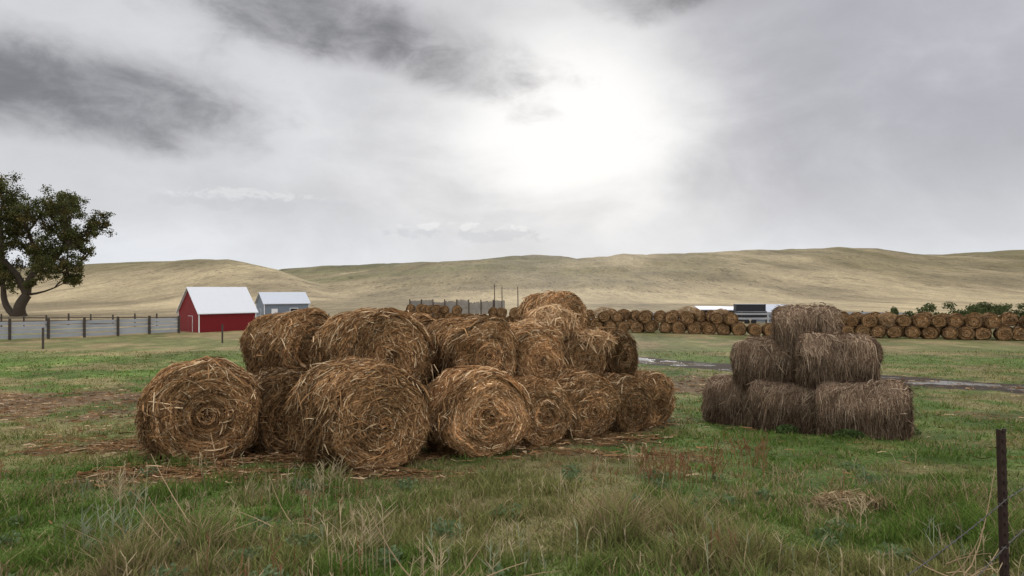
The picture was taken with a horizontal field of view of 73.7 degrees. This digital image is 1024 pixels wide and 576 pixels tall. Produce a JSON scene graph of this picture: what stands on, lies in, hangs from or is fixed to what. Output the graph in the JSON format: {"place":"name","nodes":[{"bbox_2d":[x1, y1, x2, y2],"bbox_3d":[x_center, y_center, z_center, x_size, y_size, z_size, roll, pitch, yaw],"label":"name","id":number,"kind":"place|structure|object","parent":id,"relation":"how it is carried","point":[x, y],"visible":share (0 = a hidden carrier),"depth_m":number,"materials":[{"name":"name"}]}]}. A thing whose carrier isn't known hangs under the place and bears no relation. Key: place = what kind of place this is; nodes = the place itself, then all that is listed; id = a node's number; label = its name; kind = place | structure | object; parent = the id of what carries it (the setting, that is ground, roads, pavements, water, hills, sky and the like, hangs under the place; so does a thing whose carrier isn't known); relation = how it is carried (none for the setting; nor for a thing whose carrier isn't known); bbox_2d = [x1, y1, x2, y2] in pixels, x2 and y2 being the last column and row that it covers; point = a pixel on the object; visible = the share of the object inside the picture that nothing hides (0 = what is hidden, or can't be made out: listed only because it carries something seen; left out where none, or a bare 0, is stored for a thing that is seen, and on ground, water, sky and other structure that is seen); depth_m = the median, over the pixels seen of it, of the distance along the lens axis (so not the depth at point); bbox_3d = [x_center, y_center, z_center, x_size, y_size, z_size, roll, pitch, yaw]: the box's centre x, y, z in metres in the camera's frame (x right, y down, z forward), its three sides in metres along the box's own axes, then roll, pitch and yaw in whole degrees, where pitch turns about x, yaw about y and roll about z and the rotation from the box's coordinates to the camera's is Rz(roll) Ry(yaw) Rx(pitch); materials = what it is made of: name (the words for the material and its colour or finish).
{"place":"outdoors","nodes":[
{"label":"outdoors","id":0,"kind":"place"},
{"bbox_2d":[0,247,1023,575],"bbox_3d":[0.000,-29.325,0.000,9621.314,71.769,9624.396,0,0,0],"label":"ground","id":1,"kind":"structure","parent":0,"point":[846,279],"depth_m":133.42,"materials":[{"name":"green plant"}]},
{"bbox_2d":[0,170,116,316],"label":"cottonwood tree","id":2,"kind":"object","parent":1,"relation":"on","point":[18,219],"visible":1,"depth_m":128.15,"materials":[{"name":"green plant"}]},
{"bbox_2d":[0,313,177,326],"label":"wooden rail fence","id":3,"kind":"object","parent":1,"relation":"on","point":[69,317],"visible":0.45,"depth_m":96.95,"materials":[{"name":"grey wood"}]},
{"bbox_2d":[0,316,179,339],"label":"steel rail fence","id":4,"kind":"object","parent":1,"relation":"on","point":[149,321],"visible":0.93,"depth_m":75.18,"materials":[{"name":"grey metal"}]},
{"bbox_2d":[42,324,222,348],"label":"wire fence","id":5,"kind":"object","parent":1,"relation":"on","point":[43,336],"visible":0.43,"depth_m":57.45,"materials":[{"name":"brown wood"}]},
{"bbox_2d":[132,356,270,461],"bbox_3d":[-5.589,2.192,12.296,2.269,1.959,1.831,-2,-1,-30],"label":"hay bale","id":6,"kind":"object","parent":1,"relation":"on","point":[210,404],"visible":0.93,"depth_m":11.66,"materials":[{"name":"plant"}]},
{"bbox_2d":[176,287,257,332],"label":"red barn","id":7,"kind":"structure","parent":1,"relation":"on","point":[205,309],"depth_m":86.75,"materials":[{"name":"red wood"}]},
{"bbox_2d":[188,316,191,331],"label":"gable door","id":8,"kind":"structure","parent":7,"relation":"in","point":[189,317],"depth_m":85.53,"materials":[{"name":"red wood"}]},
{"bbox_2d":[250,366,306,455],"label":"hay bale","id":9,"kind":"object","parent":1,"relation":"on","point":[277,384],"visible":0.25,"depth_m":12.38,"materials":[{"name":"plant"}]},
{"bbox_2d":[254,292,310,316],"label":"gray shed","id":10,"kind":"structure","parent":1,"relation":"on","point":[273,302],"depth_m":114.38,"materials":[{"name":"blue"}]},
{"bbox_2d":[271,309,277,313],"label":"door","id":11,"kind":"structure","parent":10,"relation":"in","point":[274,311],"depth_m":112.85,"materials":[{"name":"white"}]},
{"bbox_2d":[282,356,435,473],"bbox_3d":[-2.527,2.104,11.302,2.200,1.877,2.025,2,-1,-40],"label":"hay bale","id":12,"kind":"object","parent":1,"relation":"on","point":[364,414],"visible":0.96,"depth_m":10.67,"materials":[{"name":"plant"}]},
{"bbox_2d":[307,307,438,384],"bbox_3d":[-2.671,1.264,13.081,2.179,1.803,2.050,-2,1,-36],"label":"hay bale","id":13,"kind":"object","parent":12,"relation":"on","point":[396,337],"visible":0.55,"depth_m":12.49,"materials":[{"name":"plant"}]},
{"bbox_2d":[409,299,504,314],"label":"plank windbreak","id":14,"kind":"object","parent":1,"relation":"on","point":[467,307],"visible":0.56,"depth_m":136.25,"materials":[{"name":"grey wood"}]},
{"bbox_2d":[423,365,533,457],"bbox_3d":[-0.730,2.303,12.729,2.076,1.748,1.936,0,-3,-26],"label":"hay bale","id":15,"kind":"object","parent":1,"relation":"on","point":[480,410],"visible":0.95,"depth_m":12.05,"materials":[{"name":"plant"}]},
{"bbox_2d":[425,316,523,384],"bbox_3d":[-0.910,1.412,14.355,1.961,1.667,1.970,-1,0,-34],"label":"hay bale","id":16,"kind":"object","parent":15,"relation":"on","point":[491,341],"visible":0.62,"depth_m":13.72,"materials":[{"name":"plant"}]},
{"bbox_2d":[0,424,999,575],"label":"broadleaf weeds","id":17,"kind":"object","parent":1,"relation":"on","point":[846,432],"visible":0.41,"depth_m":6.87,"materials":[{"name":"green plant"}]},
{"bbox_2d":[0,349,1023,575],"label":"grass","id":18,"kind":"structure","parent":1,"relation":"on","point":[691,556],"depth_m":7.23,"materials":[{"name":"green plant"}]},
{"bbox_2d":[0,374,1023,523],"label":"straw litter","id":19,"kind":"object","parent":1,"relation":"on","point":[289,457],"visible":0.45,"depth_m":12.42,"materials":[{"name":"brown plant"}]},
{"bbox_2d":[0,443,1023,575],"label":"dry weeds","id":20,"kind":"object","parent":1,"relation":"on","point":[121,495],"visible":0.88,"depth_m":5.92,"materials":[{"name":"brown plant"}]},
{"bbox_2d":[512,375,576,445],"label":"hay bale","id":21,"kind":"object","parent":1,"relation":"on","point":[550,410],"visible":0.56,"depth_m":13.62,"materials":[{"name":"plant"}]},
{"bbox_2d":[114,455,1009,575],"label":"dry stalks","id":22,"kind":"object","parent":1,"relation":"on","point":[966,571],"visible":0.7,"depth_m":5.31,"materials":[{"name":"plant"}]},
{"bbox_2d":[553,366,620,438],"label":"hay bale","id":23,"kind":"object","parent":1,"relation":"on","point":[594,400],"visible":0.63,"depth_m":14.92,"materials":[{"name":"plant"}]},
{"bbox_2d":[602,372,656,433],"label":"hay bale","id":24,"kind":"object","parent":1,"relation":"on","point":[634,413],"visible":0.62,"depth_m":16.23,"materials":[{"name":"plant"}]},
{"bbox_2d":[630,370,676,425],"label":"hay bale","id":25,"kind":"object","parent":1,"relation":"on","point":[661,385],"visible":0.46,"depth_m":17.86,"materials":[{"name":"plant"}]},
{"bbox_2d":[593,428,770,486],"bbox_3d":[2.780,2.621,10.327,3.531,0.730,1.919,0,0,-20],"label":"rusty weed","id":26,"kind":"object","parent":1,"relation":"on","point":[672,466],"visible":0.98,"depth_m":10.11,"materials":[{"name":"brown plant"}]},
{"bbox_2d":[404,304,1023,340],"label":"distant hay bale row","id":27,"kind":"object","parent":1,"relation":"on","point":[930,325],"visible":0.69,"depth_m":77.48,"materials":[{"name":"plant"}]},
{"bbox_2d":[593,306,896,328],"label":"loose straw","id":28,"kind":"object","parent":27,"relation":"on","point":[886,323],"visible":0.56,"depth_m":82.07,"materials":[{"name":"brown plant"}]},
{"bbox_2d":[694,306,743,320],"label":"livestock shed","id":29,"kind":"structure","parent":1,"relation":"on","point":[705,309],"depth_m":114.01,"materials":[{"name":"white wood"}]},
{"bbox_2d":[700,373,747,425],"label":"weathered hay bale","id":30,"kind":"object","parent":1,"relation":"on","point":[723,403],"visible":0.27,"depth_m":18.06,"materials":[{"name":"plant"}]},
{"bbox_2d":[729,335,796,398],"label":"weathered hay bale","id":31,"kind":"object","parent":30,"relation":"on","point":[752,358],"visible":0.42,"depth_m":17.21,"materials":[{"name":"plant"}]},
{"bbox_2d":[590,311,904,323],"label":"steel rail fence","id":32,"kind":"object","parent":1,"relation":"on","point":[765,314],"visible":0.21,"depth_m":101.01,"materials":[{"name":"grey metal"}]},
{"bbox_2d":[733,304,765,323],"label":"stock trailer","id":33,"kind":"object","parent":1,"relation":"on","point":[750,308],"visible":0.79,"depth_m":104.77,"materials":[{"name":"metal"}]},
{"bbox_2d":[756,304,785,322],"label":"metal shed","id":34,"kind":"structure","parent":1,"relation":"on","point":[769,307],"depth_m":109.16,"materials":[{"name":"white metal"}]},
{"bbox_2d":[743,378,818,434],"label":"weathered hay bale","id":35,"kind":"object","parent":1,"relation":"on","point":[772,405],"visible":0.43,"depth_m":16.43,"materials":[{"name":"plant"}]},
{"bbox_2d":[792,331,886,392],"bbox_3d":[7.783,2.025,16.434,2.074,1.985,2.176,1,-1,16],"label":"weathered hay bale","id":36,"kind":"object","parent":35,"relation":"on","point":[820,357],"visible":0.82,"depth_m":15.88,"materials":[{"name":"plant"}]},
{"bbox_2d":[768,302,848,360],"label":"weathered hay bale","id":37,"kind":"object","parent":36,"relation":"on","point":[790,324],"visible":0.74,"depth_m":16.71,"materials":[{"name":"plant"}]},
{"bbox_2d":[801,485,894,513],"bbox_3d":[4.017,2.614,8.073,1.036,0.524,0.812,0,0,-11],"label":"dry grass clump","id":38,"kind":"object","parent":1,"relation":"on","point":[847,494],"visible":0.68,"depth_m":8.03,"materials":[{"name":"plant"}]},
{"bbox_2d":[811,378,918,440],"bbox_3d":[8.099,3.125,15.727,2.254,2.203,2.082,-2,4,28],"label":"weathered hay bale","id":39,"kind":"object","parent":1,"relation":"on","point":[876,409],"visible":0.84,"depth_m":15.09,"materials":[{"name":"plant"}]},
{"bbox_2d":[890,301,1023,317],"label":"shrubs","id":40,"kind":"object","parent":1,"relation":"on","point":[985,307],"visible":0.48,"depth_m":93.25,"materials":[{"name":"green plant"}]},
{"bbox_2d":[906,428,1023,575],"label":"barbed wire fence","id":41,"kind":"object","parent":1,"relation":"on","point":[1002,506],"visible":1,"depth_m":4.28,"materials":[{"name":"metal"}]},
{"bbox_2d":[0,0,1023,269],"label":"sky","id":42,"kind":"structure","parent":0,"point":[274,134],"materials":[{"name":"grey"}]},
{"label":"hay bale","id":43,"kind":"object","parent":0,"visible":0},
{"bbox_2d":[236,305,330,372],"bbox_3d":[-4.580,1.277,14.367,1.961,1.769,1.982,-4,0,42],"label":"hay bale","id":44,"kind":"object","parent":43,"relation":"on","point":[280,339],"visible":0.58,"depth_m":13.68,"materials":[{"name":"plant"}]},
{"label":"hay bale","id":45,"kind":"object","parent":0,"visible":0},
{"bbox_2d":[510,324,568,379],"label":"hay bale","id":46,"kind":"object","parent":45,"relation":"on","point":[541,355],"visible":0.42,"depth_m":15.05,"materials":[{"name":"plant"}]},
{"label":"hay bale","id":47,"kind":"object","parent":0,"visible":0},
{"bbox_2d":[560,335,612,375],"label":"hay bale","id":48,"kind":"object","parent":47,"relation":"on","point":[577,355],"visible":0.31,"depth_m":16.22,"materials":[{"name":"plant"}]},
{"bbox_2d":[516,290,590,330],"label":"hay bale","id":49,"kind":"object","parent":48,"relation":"on","point":[574,302],"visible":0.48,"depth_m":17.11,"materials":[{"name":"plant"}]},
{"bbox_2d":[509,302,619,356],"bbox_3d":[1.052,1.050,16.388,3.078,1.451,1.716,0,0,-24],"label":"loose straw","id":50,"kind":"object","parent":48,"relation":"on","point":[564,319],"visible":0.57,"depth_m":16.17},
{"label":"hay bale","id":51,"kind":"object","parent":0,"visible":0},
{"bbox_2d":[586,326,640,375],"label":"hay bale","id":52,"kind":"object","parent":51,"relation":"on","point":[623,357],"visible":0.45,"depth_m":17.59,"materials":[{"name":"plant"}]},
{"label":"hay bale","id":53,"kind":"object","parent":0,"visible":0},
{"bbox_2d":[404,310,435,326],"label":"hay bale","id":54,"kind":"object","parent":53,"relation":"on","point":[425,319],"visible":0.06,"depth_m":15.22,"materials":[{"name":"plant"}]}
]}

